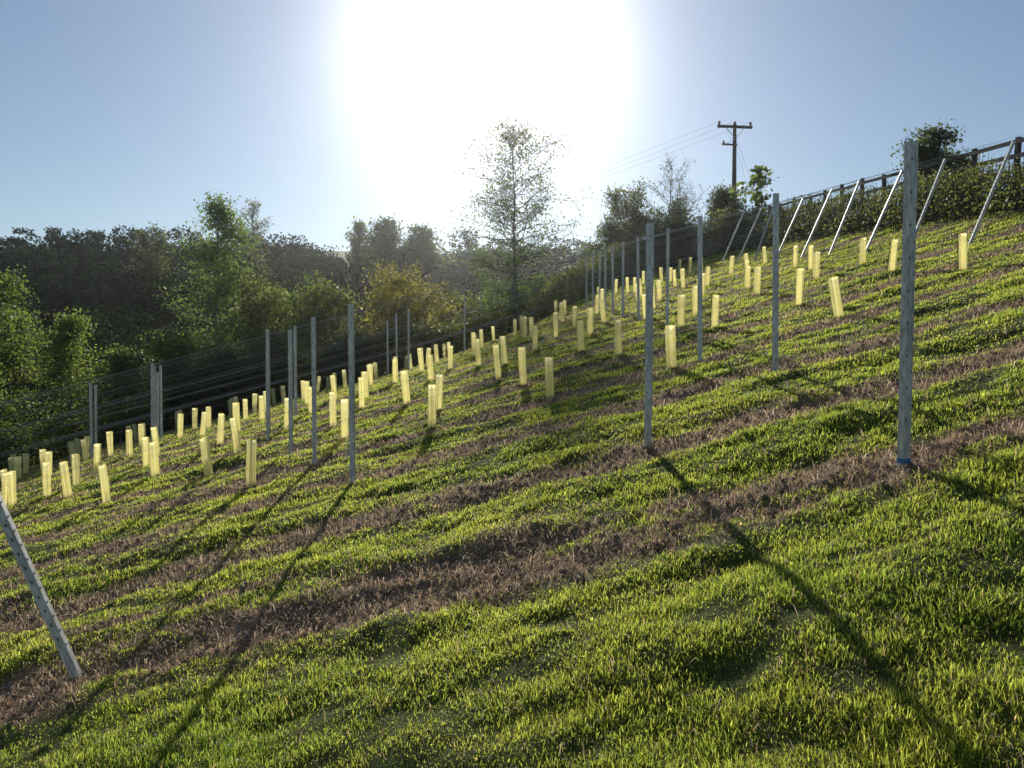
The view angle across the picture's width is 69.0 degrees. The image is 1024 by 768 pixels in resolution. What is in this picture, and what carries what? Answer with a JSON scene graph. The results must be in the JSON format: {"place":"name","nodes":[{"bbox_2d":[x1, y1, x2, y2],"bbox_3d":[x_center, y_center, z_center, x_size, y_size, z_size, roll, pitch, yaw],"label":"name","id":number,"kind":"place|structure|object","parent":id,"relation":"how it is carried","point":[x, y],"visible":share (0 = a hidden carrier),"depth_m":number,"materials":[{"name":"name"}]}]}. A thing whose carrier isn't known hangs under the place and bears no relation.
{"place":"outdoors","nodes":[
{"label":"outdoors","id":0,"kind":"place"},
{"bbox_2d":[0,196,1023,767],"bbox_3d":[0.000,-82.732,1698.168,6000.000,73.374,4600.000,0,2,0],"label":"ground","id":1,"kind":"structure","parent":0,"point":[516,669],"depth_m":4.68,"materials":[{"name":"plant"}]},
{"bbox_2d":[2,470,9,504],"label":"vine guard tube","id":2,"kind":"object","parent":1,"relation":"on","point":[4,488],"visible":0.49,"depth_m":13.82,"materials":[{"name":"plastic"}]},
{"bbox_2d":[6,471,16,505],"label":"vine guard tube","id":3,"kind":"object","parent":1,"relation":"on","point":[11,487],"visible":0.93,"depth_m":13.51,"materials":[{"name":"plastic"}]},
{"bbox_2d":[0,263,49,468],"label":"birch tree","id":4,"kind":"object","parent":1,"relation":"on","point":[7,298],"visible":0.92,"depth_m":27.69,"materials":[{"name":"green plant"}]},
{"bbox_2d":[0,301,65,468],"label":"alder tree","id":5,"kind":"object","parent":1,"relation":"on","point":[16,376],"visible":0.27,"depth_m":30.02,"materials":[{"name":"green plant"}]},
{"bbox_2d":[0,494,83,681],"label":"leaning anchor post","id":6,"kind":"object","parent":1,"relation":"on","point":[37,590],"visible":0.95,"depth_m":4.77,"materials":[{"name":"metal"}]},
{"bbox_2d":[42,462,50,496],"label":"vine guard tube","id":7,"kind":"object","parent":1,"relation":"on","point":[46,469],"visible":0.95,"depth_m":13.44,"materials":[{"name":"plastic"}]},
{"bbox_2d":[2,307,127,463],"bbox_3d":[-16.485,0.235,28.066,4.493,6.301,4.844,-2,3,-40],"label":"birch tree","id":8,"kind":"object","parent":1,"relation":"on","point":[68,356],"visible":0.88,"depth_m":27.45,"materials":[{"name":"green plant"}]},
{"bbox_2d":[59,459,72,497],"bbox_3d":[-7.626,1.669,12.740,0.139,0.769,0.123,1,9,30],"label":"vine guard tube","id":9,"kind":"object","parent":1,"relation":"on","point":[65,481],"visible":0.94,"depth_m":12.69,"materials":[{"name":"plastic"}]},
{"bbox_2d":[72,454,80,485],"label":"vine guard tube","id":10,"kind":"object","parent":1,"relation":"on","point":[76,466],"visible":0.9,"depth_m":14.03,"materials":[{"name":"plastic"}]},
{"bbox_2d":[89,383,93,458],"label":"trellis post","id":11,"kind":"object","parent":1,"relation":"on","point":[91,421],"visible":0.97,"depth_m":19.48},
{"bbox_2d":[93,443,100,473],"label":"vine guard tube","id":12,"kind":"object","parent":1,"relation":"on","point":[97,453],"visible":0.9,"depth_m":15.60,"materials":[{"name":"plastic"}]},
{"bbox_2d":[98,462,110,503],"bbox_3d":[-6.218,1.575,11.387,0.123,0.762,0.140,-8,10,-31],"label":"vine guard tube","id":13,"kind":"object","parent":1,"relation":"on","point":[104,482],"visible":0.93,"depth_m":11.33,"materials":[{"name":"plastic"}]},
{"bbox_2d":[74,336,174,447],"bbox_3d":[-15.004,0.314,28.203,4.105,4.324,3.678,0,2,0],"label":"bush","id":14,"kind":"object","parent":1,"relation":"on","point":[121,359],"visible":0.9,"depth_m":28.22,"materials":[{"name":"green plant"}]},
{"bbox_2d":[126,429,132,456],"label":"vine guard tube","id":15,"kind":"object","parent":1,"relation":"on","point":[129,446],"visible":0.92,"depth_m":17.04,"materials":[{"name":"plastic"}]},
{"bbox_2d":[142,437,149,465],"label":"vine guard tube","id":16,"kind":"object","parent":1,"relation":"on","point":[145,454],"visible":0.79,"depth_m":14.29,"materials":[{"name":"plastic"}]},
{"bbox_2d":[151,363,153,441],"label":"trellis post","id":17,"kind":"object","parent":1,"relation":"on","point":[152,395],"visible":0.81,"depth_m":17.18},
{"bbox_2d":[122,220,183,308],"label":"bare ash tree","id":18,"kind":"object","parent":1,"relation":"on","point":[160,265],"visible":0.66,"depth_m":98.33,"materials":[{"name":"green plant"}]},
{"bbox_2d":[149,440,159,476],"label":"vine guard tube","id":19,"kind":"object","parent":1,"relation":"on","point":[154,460],"visible":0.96,"depth_m":12.79,"materials":[{"name":"plastic"}]},
{"bbox_2d":[156,372,159,437],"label":"trellis post","id":20,"kind":"object","parent":1,"relation":"on","point":[157,386],"visible":0.81,"depth_m":21.25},
{"bbox_2d":[159,365,162,438],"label":"trellis post","id":21,"kind":"object","parent":1,"relation":"on","point":[160,393],"visible":0.96,"depth_m":19.96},
{"bbox_2d":[130,321,211,429],"bbox_3d":[-13.793,-0.257,30.994,3.758,4.792,4.054,0,2,0],"label":"willow shrub","id":22,"kind":"object","parent":1,"relation":"on","point":[166,348],"visible":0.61,"depth_m":30.40,"materials":[{"name":"green plant"}]},
{"bbox_2d":[127,191,272,430],"bbox_3d":[-13.911,-3.308,34.351,7.458,11.316,7.446,-1,2,-27],"label":"birch tree","id":23,"kind":"object","parent":1,"relation":"on","point":[219,290],"visible":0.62,"depth_m":34.06,"materials":[{"name":"green plant"}]},
{"bbox_2d":[199,437,212,477],"bbox_3d":[-4.720,1.141,11.519,0.144,0.631,0.144,-3,7,9],"label":"vine guard tube","id":24,"kind":"object","parent":1,"relation":"on","point":[206,454],"visible":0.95,"depth_m":11.47,"materials":[{"name":"plastic"}]},
{"bbox_2d":[174,341,262,420],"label":"willow shrub","id":25,"kind":"object","parent":1,"relation":"on","point":[221,367],"visible":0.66,"depth_m":29.97,"materials":[{"name":"green plant"}]},
{"bbox_2d":[217,411,224,444],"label":"vine guard tube","id":26,"kind":"object","parent":1,"relation":"on","point":[220,427],"visible":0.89,"depth_m":14.58,"materials":[{"name":"plastic"}]},
{"bbox_2d":[229,416,240,453],"bbox_3d":[-4.796,0.929,12.937,0.123,0.765,0.140,-9,4,-26],"label":"vine guard tube","id":27,"kind":"object","parent":1,"relation":"on","point":[235,438],"visible":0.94,"depth_m":12.88,"materials":[{"name":"plastic"}]},
{"bbox_2d":[225,197,274,279],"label":"bare ash tree","id":28,"kind":"object","parent":1,"relation":"on","point":[253,233],"visible":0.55,"depth_m":103.72,"materials":[{"name":"green plant"}]},
{"bbox_2d":[246,438,256,486],"bbox_3d":[-3.393,1.049,9.693,0.121,0.725,0.138,1,-1,-28],"label":"vine guard tube","id":29,"kind":"object","parent":1,"relation":"on","point":[251,463],"visible":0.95,"depth_m":9.63,"materials":[{"name":"plastic"}]},
{"bbox_2d":[258,395,264,420],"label":"vine guard tube","id":30,"kind":"object","parent":1,"relation":"on","point":[261,405],"visible":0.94,"depth_m":17.73,"materials":[{"name":"plastic"}]},
{"bbox_2d":[225,313,308,405],"bbox_3d":[-9.958,-0.813,30.776,3.467,4.195,3.666,-1,2,-24],"label":"willow shrub","id":31,"kind":"object","parent":1,"relation":"on","point":[257,360],"visible":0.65,"depth_m":30.25,"materials":[{"name":"green plant"}]},
{"bbox_2d":[266,329,269,439],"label":"trellis post","id":32,"kind":"object","parent":1,"relation":"on","point":[267,384],"visible":0.98,"depth_m":13.54,"materials":[{"name":"metal"}]},
{"bbox_2d":[205,265,347,410],"bbox_3d":[-10.634,-1.808,32.887,6.229,7.227,4.306,1,2,18],"label":"willow shrub","id":33,"kind":"object","parent":1,"relation":"on","point":[258,303],"visible":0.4,"depth_m":32.79,"materials":[{"name":"green plant"}]},
{"bbox_2d":[226,267,335,396],"bbox_3d":[-10.366,-1.955,34.975,5.617,7.000,4.793,0,2,0],"label":"willow shrub","id":34,"kind":"object","parent":1,"relation":"on","point":[299,297],"visible":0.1,"depth_m":34.48,"materials":[{"name":"green plant"}]},
{"bbox_2d":[288,330,292,453],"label":"trellis post","id":35,"kind":"object","parent":1,"relation":"on","point":[290,379],"visible":0.97,"depth_m":11.59,"materials":[{"name":"metal"}]},
{"bbox_2d":[293,326,296,416],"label":"trellis post","id":36,"kind":"object","parent":1,"relation":"on","point":[295,368],"visible":0.98,"depth_m":16.35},
{"bbox_2d":[0,224,594,465],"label":"woodland","id":37,"kind":"object","parent":1,"relation":"on","point":[63,272],"visible":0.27,"depth_m":101.81,"materials":[{"name":"green plant"}]},
{"bbox_2d":[311,317,316,464],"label":"trellis post","id":38,"kind":"object","parent":1,"relation":"on","point":[314,387],"visible":0.98,"depth_m":9.95,"materials":[{"name":"metal"}]},
{"bbox_2d":[329,390,336,426],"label":"vine guard tube","id":39,"kind":"object","parent":1,"relation":"on","point":[332,412],"visible":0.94,"depth_m":13.26,"materials":[{"name":"plastic"}]},
{"bbox_2d":[0,231,673,470],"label":"bramble thicket","id":40,"kind":"object","parent":1,"relation":"on","point":[572,295],"visible":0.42,"depth_m":31.80,"materials":[{"name":"green plant"}]},
{"bbox_2d":[285,280,391,389],"bbox_3d":[-7.577,-1.781,32.725,4.490,5.404,4.325,0,2,0],"label":"willow shrub","id":41,"kind":"object","parent":1,"relation":"on","point":[332,306],"visible":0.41,"depth_m":32.56,"materials":[{"name":"green plant"}]},
{"bbox_2d":[340,399,348,438],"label":"vine guard tube","id":42,"kind":"object","parent":1,"relation":"on","point":[344,404],"visible":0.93,"depth_m":11.53,"materials":[{"name":"plastic"}]},
{"bbox_2d":[348,304,355,483],"bbox_3d":[-1.782,0.212,8.296,0.072,2.200,0.046,0,2,9],"label":"trellis post","id":43,"kind":"object","parent":1,"relation":"on","point":[351,379],"visible":0.99,"depth_m":8.28,"materials":[{"name":"metal"}]},
{"bbox_2d":[316,327,391,385],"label":"willow shrub","id":44,"kind":"object","parent":1,"relation":"on","point":[340,368],"visible":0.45,"depth_m":30.81,"materials":[{"name":"green plant"}]},
{"bbox_2d":[342,215,374,294],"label":"bare ash tree","id":45,"kind":"object","parent":1,"relation":"on","point":[358,229],"visible":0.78,"depth_m":102.71,"materials":[{"name":"green plant"}]},
{"bbox_2d":[358,377,364,407],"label":"vine guard tube","id":46,"kind":"object","parent":1,"relation":"on","point":[361,384],"visible":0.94,"depth_m":14.80,"materials":[{"name":"plastic"}]},
{"bbox_2d":[360,213,426,302],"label":"oak tree","id":47,"kind":"object","parent":1,"relation":"on","point":[382,236],"visible":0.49,"depth_m":101.54,"materials":[{"name":"green plant"}]},
{"bbox_2d":[353,259,439,374],"bbox_3d":[-5.442,-2.670,34.985,4.485,6.367,4.920,0,2,0],"label":"willow shrub","id":48,"kind":"object","parent":1,"relation":"on","point":[385,297],"visible":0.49,"depth_m":34.37,"materials":[{"name":"green plant"}]},
{"bbox_2d":[400,370,410,403],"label":"vine guard tube","id":49,"kind":"object","parent":1,"relation":"on","point":[405,386],"visible":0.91,"depth_m":13.44,"materials":[{"name":"plastic"}]},
{"bbox_2d":[396,223,451,315],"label":"oak tree","id":50,"kind":"object","parent":1,"relation":"on","point":[420,244],"visible":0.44,"depth_m":104.62,"materials":[{"name":"green plant"}]},
{"bbox_2d":[382,277,468,366],"bbox_3d":[-4.090,-2.433,36.368,4.605,5.536,4.196,0,2,0],"label":"willow shrub","id":51,"kind":"object","parent":1,"relation":"on","point":[432,297],"visible":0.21,"depth_m":35.88,"materials":[{"name":"green plant"}]},
{"bbox_2d":[428,382,435,427],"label":"vine guard tube","id":52,"kind":"object","parent":1,"relation":"on","point":[432,407],"visible":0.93,"depth_m":10.41,"materials":[{"name":"plastic"}]},
{"bbox_2d":[436,374,442,410],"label":"vine guard tube","id":53,"kind":"object","parent":1,"relation":"on","point":[439,386],"visible":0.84,"depth_m":11.96,"materials":[{"name":"plastic"}]},
{"bbox_2d":[422,281,491,350],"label":"willow shrub","id":54,"kind":"object","parent":1,"relation":"on","point":[458,307],"visible":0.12,"depth_m":39.42,"materials":[{"name":"green plant"}]},
{"bbox_2d":[459,273,530,339],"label":"willow shrub","id":55,"kind":"object","parent":1,"relation":"on","point":[483,302],"visible":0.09,"depth_m":41.51,"materials":[{"name":"green plant"}]},
{"bbox_2d":[492,345,501,379],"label":"vine guard tube","id":56,"kind":"object","parent":1,"relation":"on","point":[497,366],"visible":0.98,"depth_m":13.82,"materials":[{"name":"plastic"}]},
{"bbox_2d":[499,336,507,364],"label":"vine guard tube","id":57,"kind":"object","parent":1,"relation":"on","point":[504,358],"visible":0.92,"depth_m":15.48,"materials":[{"name":"plastic"}]},
{"bbox_2d":[0,135,1020,477],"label":"trellis wires","id":58,"kind":"object","parent":1,"relation":"on","point":[414,325],"visible":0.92,"depth_m":18.44,"materials":[{"name":"metal"}]},
{"bbox_2d":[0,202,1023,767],"bbox_3d":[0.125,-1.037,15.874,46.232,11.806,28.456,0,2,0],"label":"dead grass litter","id":59,"kind":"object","parent":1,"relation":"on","point":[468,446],"visible":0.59,"depth_m":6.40,"materials":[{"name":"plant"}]},
{"bbox_2d":[0,246,1023,726],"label":"soil clods","id":60,"kind":"object","parent":1,"relation":"on","point":[582,578],"visible":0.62,"depth_m":5.17,"materials":[{"name":"soil"}]},
{"bbox_2d":[429,108,605,315],"bbox_3d":[0.171,-7.447,40.135,8.520,14.248,8.391,-2,3,-45],"label":"birch tree","id":61,"kind":"object","parent":1,"relation":"on","point":[514,265],"visible":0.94,"depth_m":39.35,"materials":[{"name":"green plant"}]},
{"bbox_2d":[518,347,526,384],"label":"vine guard tube","id":62,"kind":"object","parent":1,"relation":"on","point":[522,365],"visible":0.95,"depth_m":12.32,"materials":[{"name":"plastic"}]},
{"bbox_2d":[501,268,564,334],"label":"willow shrub","id":63,"kind":"object","parent":1,"relation":"on","point":[536,286],"visible":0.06,"depth_m":41.42,"materials":[{"name":"green plant"}]},
{"bbox_2d":[544,356,553,400],"bbox_3d":[0.528,-0.047,10.525,0.121,0.735,0.138,-2,-1,-4],"label":"vine guard tube","id":64,"kind":"object","parent":1,"relation":"on","point":[549,379],"visible":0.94,"depth_m":10.46,"materials":[{"name":"plastic"}]},
{"bbox_2d":[576,320,583,351],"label":"vine guard tube","id":65,"kind":"object","parent":1,"relation":"on","point":[580,336],"visible":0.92,"depth_m":14.51,"materials":[{"name":"plastic"}]},
{"bbox_2d":[587,308,592,333],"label":"vine guard tube","id":66,"kind":"object","parent":1,"relation":"on","point":[589,319],"visible":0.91,"depth_m":17.58,"materials":[{"name":"plastic"}]},
{"bbox_2d":[574,209,643,280],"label":"hawthorn tree","id":67,"kind":"object","parent":1,"relation":"on","point":[606,241],"visible":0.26,"depth_m":46.23,"materials":[{"name":"green plant"}]},
{"bbox_2d":[611,246,613,313],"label":"trellis post","id":68,"kind":"object","parent":1,"relation":"on","point":[612,262],"visible":0.94,"depth_m":21.64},
{"bbox_2d":[614,320,622,354],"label":"vine guard tube","id":69,"kind":"object","parent":1,"relation":"on","point":[618,335],"visible":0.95,"depth_m":12.78,"materials":[{"name":"plastic"}]},
{"bbox_2d":[597,176,657,267],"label":"hawthorn tree","id":70,"kind":"object","parent":1,"relation":"on","point":[631,231],"visible":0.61,"depth_m":45.24,"materials":[{"name":"green plant"}]},
{"bbox_2d":[636,237,639,320],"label":"trellis post","id":71,"kind":"object","parent":1,"relation":"on","point":[638,284],"visible":0.99,"depth_m":17.91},
{"bbox_2d":[644,223,653,447],"bbox_3d":[1.226,-0.331,6.673,0.071,2.200,0.045,0,2,-13],"label":"trellis post","id":72,"kind":"object","parent":1,"relation":"on","point":[648,333],"visible":0.97,"depth_m":6.66,"materials":[{"name":"metal"}]},
{"bbox_2d":[665,228,669,324],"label":"trellis post","id":73,"kind":"object","parent":1,"relation":"on","point":[667,274],"visible":0.96,"depth_m":14.13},
{"bbox_2d":[633,194,707,259],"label":"hawthorn tree","id":74,"kind":"object","parent":1,"relation":"on","point":[662,219],"visible":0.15,"depth_m":44.41,"materials":[{"name":"green plant"}]},
{"bbox_2d":[664,323,676,368],"bbox_3d":[2.214,-0.481,10.409,0.121,0.742,0.138,-2,-1,-33],"label":"vine guard tube","id":75,"kind":"object","parent":1,"relation":"on","point":[670,344],"visible":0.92,"depth_m":10.36,"materials":[{"name":"plastic"}]},
{"bbox_2d":[645,213,697,267],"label":"hawthorn tree","id":76,"kind":"object","parent":1,"relation":"on","point":[675,225],"visible":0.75,"depth_m":41.29,"materials":[{"name":"green plant"}]},
{"bbox_2d":[643,150,709,238],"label":"bare ash tree","id":77,"kind":"object","parent":1,"relation":"on","point":[671,209],"visible":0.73,"depth_m":43.18,"materials":[{"name":"green plant"}]},
{"bbox_2d":[677,294,684,326],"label":"vine guard tube","id":78,"kind":"object","parent":1,"relation":"on","point":[681,313],"visible":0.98,"depth_m":14.52,"materials":[{"name":"plastic"}]},
{"bbox_2d":[692,284,697,314],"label":"vine guard tube","id":79,"kind":"object","parent":1,"relation":"on","point":[694,298],"visible":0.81,"depth_m":16.11,"materials":[{"name":"plastic"}]},
{"bbox_2d":[697,216,702,360],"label":"trellis post","id":80,"kind":"object","parent":1,"relation":"on","point":[699,284],"visible":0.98,"depth_m":10.35,"materials":[{"name":"metal"}]},
{"bbox_2d":[710,295,719,327],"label":"vine guard tube","id":81,"kind":"object","parent":1,"relation":"on","point":[714,315],"visible":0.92,"depth_m":13.02,"materials":[{"name":"plastic"}]},
{"bbox_2d":[699,205,751,254],"bbox_3d":[11.140,-7.728,37.697,2.796,2.598,2.882,-2,3,-44],"label":"hawthorn tree","id":82,"kind":"object","parent":1,"relation":"on","point":[727,228],"visible":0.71,"depth_m":37.51,"materials":[{"name":"green plant"}]},
{"bbox_2d":[701,180,750,237],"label":"hawthorn tree","id":83,"kind":"object","parent":1,"relation":"on","point":[722,199],"visible":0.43,"depth_m":41.37,"materials":[{"name":"green plant"}]},
{"bbox_2d":[717,121,752,202],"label":"utility pole","id":84,"kind":"object","parent":1,"relation":"on","point":[734,126],"visible":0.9,"depth_m":43.46,"materials":[{"name":"brown wood"}]},
{"bbox_2d":[266,122,749,281],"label":"power cables","id":85,"kind":"object","parent":84,"relation":"attached to","point":[516,199],"visible":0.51,"depth_m":53.17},
{"bbox_2d":[729,165,779,230],"bbox_3d":[12.132,-9.140,37.802,2.415,4.072,2.063,0,2,0],"label":"ash sapling","id":86,"kind":"object","parent":1,"relation":"on","point":[757,178],"visible":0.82,"depth_m":37.58,"materials":[{"name":"green plant"}]},
{"bbox_2d":[754,266,760,294],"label":"vine guard tube","id":87,"kind":"object","parent":1,"relation":"on","point":[757,278],"visible":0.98,"depth_m":16.37,"materials":[{"name":"plastic"}]},
{"bbox_2d":[772,193,778,371],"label":"trellis post","id":88,"kind":"object","parent":1,"relation":"on","point":[775,295],"visible":0.98,"depth_m":8.46,"materials":[{"name":"metal"}]},
{"bbox_2d":[796,268,803,304],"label":"vine guard tube","id":89,"kind":"object","parent":1,"relation":"on","point":[799,282],"visible":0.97,"depth_m":13.16,"materials":[{"name":"plastic"}]},
{"bbox_2d":[812,252,819,277],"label":"vine guard tube","id":90,"kind":"object","parent":1,"relation":"on","point":[816,261],"visible":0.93,"depth_m":16.59,"materials":[{"name":"plastic"}]},
{"bbox_2d":[801,189,832,257],"bbox_3d":[9.430,-4.855,23.223,0.070,2.600,0.044,24,2,1],"label":"leaning anchor post","id":91,"kind":"object","parent":1,"relation":"on","point":[816,224],"visible":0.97,"depth_m":23.20,"materials":[{"name":"metal"}]},
{"bbox_2d":[828,275,843,317],"bbox_3d":[4.806,-1.250,11.056,0.121,0.749,0.138,-12,5,-4],"label":"vine guard tube","id":92,"kind":"object","parent":1,"relation":"on","point":[835,294],"visible":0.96,"depth_m":11.00,"materials":[{"name":"plastic"}]},
{"bbox_2d":[658,150,1023,267],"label":"hedge","id":93,"kind":"object","parent":1,"relation":"on","point":[981,187],"visible":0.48,"depth_m":23.28,"materials":[{"name":"green plant"}]},
{"bbox_2d":[828,180,860,254],"bbox_3d":[9.390,-4.577,21.183,0.070,2.600,0.045,22,1,-1],"label":"leaning anchor post","id":94,"kind":"object","parent":1,"relation":"on","point":[845,215],"visible":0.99,"depth_m":21.16,"materials":[{"name":"metal"}]},
{"bbox_2d":[859,237,866,263],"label":"vine guard tube","id":95,"kind":"object","parent":1,"relation":"on","point":[862,248],"visible":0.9,"depth_m":16.86,"materials":[{"name":"plastic"}]},
{"bbox_2d":[866,170,903,251],"bbox_3d":[9.432,-4.224,19.071,0.070,2.600,0.043,23,4,4],"label":"leaning anchor post","id":96,"kind":"object","parent":1,"relation":"on","point":[884,210],"visible":0.96,"depth_m":19.04,"materials":[{"name":"metal"}]},
{"bbox_2d":[748,137,1023,223],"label":"wooden fence","id":97,"kind":"object","parent":1,"relation":"on","point":[974,153],"visible":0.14,"depth_m":24.22,"materials":[{"name":"brown wood"}]},
{"bbox_2d":[887,238,897,271],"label":"vine guard tube","id":98,"kind":"object","parent":1,"relation":"on","point":[892,260],"visible":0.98,"depth_m":13.87,"materials":[{"name":"plastic"}]},
{"bbox_2d":[897,140,917,468],"bbox_3d":[2.488,-0.391,4.691,0.079,2.233,0.050,-1,3,-20],"label":"trellis post","id":99,"kind":"object","parent":1,"relation":"on","point":[907,294],"visible":0.98,"depth_m":4.67,"materials":[{"name":"metal"}]},
{"bbox_2d":[890,118,967,201],"bbox_3d":[15.013,-7.805,26.878,2.388,3.206,2.557,0,2,0],"label":"oak tree","id":100,"kind":"object","parent":1,"relation":"on","point":[929,149],"visible":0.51,"depth_m":26.37,"materials":[{"name":"green plant"}]},
{"bbox_2d":[916,158,946,234],"bbox_3d":[9.465,-3.970,17.109,0.071,2.600,0.044,23,-1,-7],"label":"leaning anchor post","id":101,"kind":"object","parent":1,"relation":"on","point":[930,195],"visible":0.84,"depth_m":17.10,"materials":[{"name":"metal"}]},
{"bbox_2d":[957,232,966,270],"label":"vine guard tube","id":102,"kind":"object","parent":1,"relation":"on","point":[962,237],"visible":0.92,"depth_m":12.09,"materials":[{"name":"plastic"}]},
{"bbox_2d":[945,147,985,198],"bbox_3d":[16.446,-7.530,27.180,1.933,2.341,2.010,0,2,0],"label":"oak tree","id":103,"kind":"object","parent":1,"relation":"on","point":[966,159],"visible":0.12,"depth_m":26.87,"materials":[{"name":"green plant"}]},
{"bbox_2d":[968,140,1014,243],"bbox_3d":[9.641,-3.730,15.072,0.071,2.600,0.044,24,-1,-7],"label":"leaning anchor post","id":104,"kind":"object","parent":1,"relation":"on","point":[993,188],"visible":0.99,"depth_m":15.06,"materials":[{"name":"metal"}]},
{"bbox_2d":[0,0,1023,253],"label":"sky","id":105,"kind":"structure","parent":0,"point":[325,113],"materials":[{"name":"blue"}]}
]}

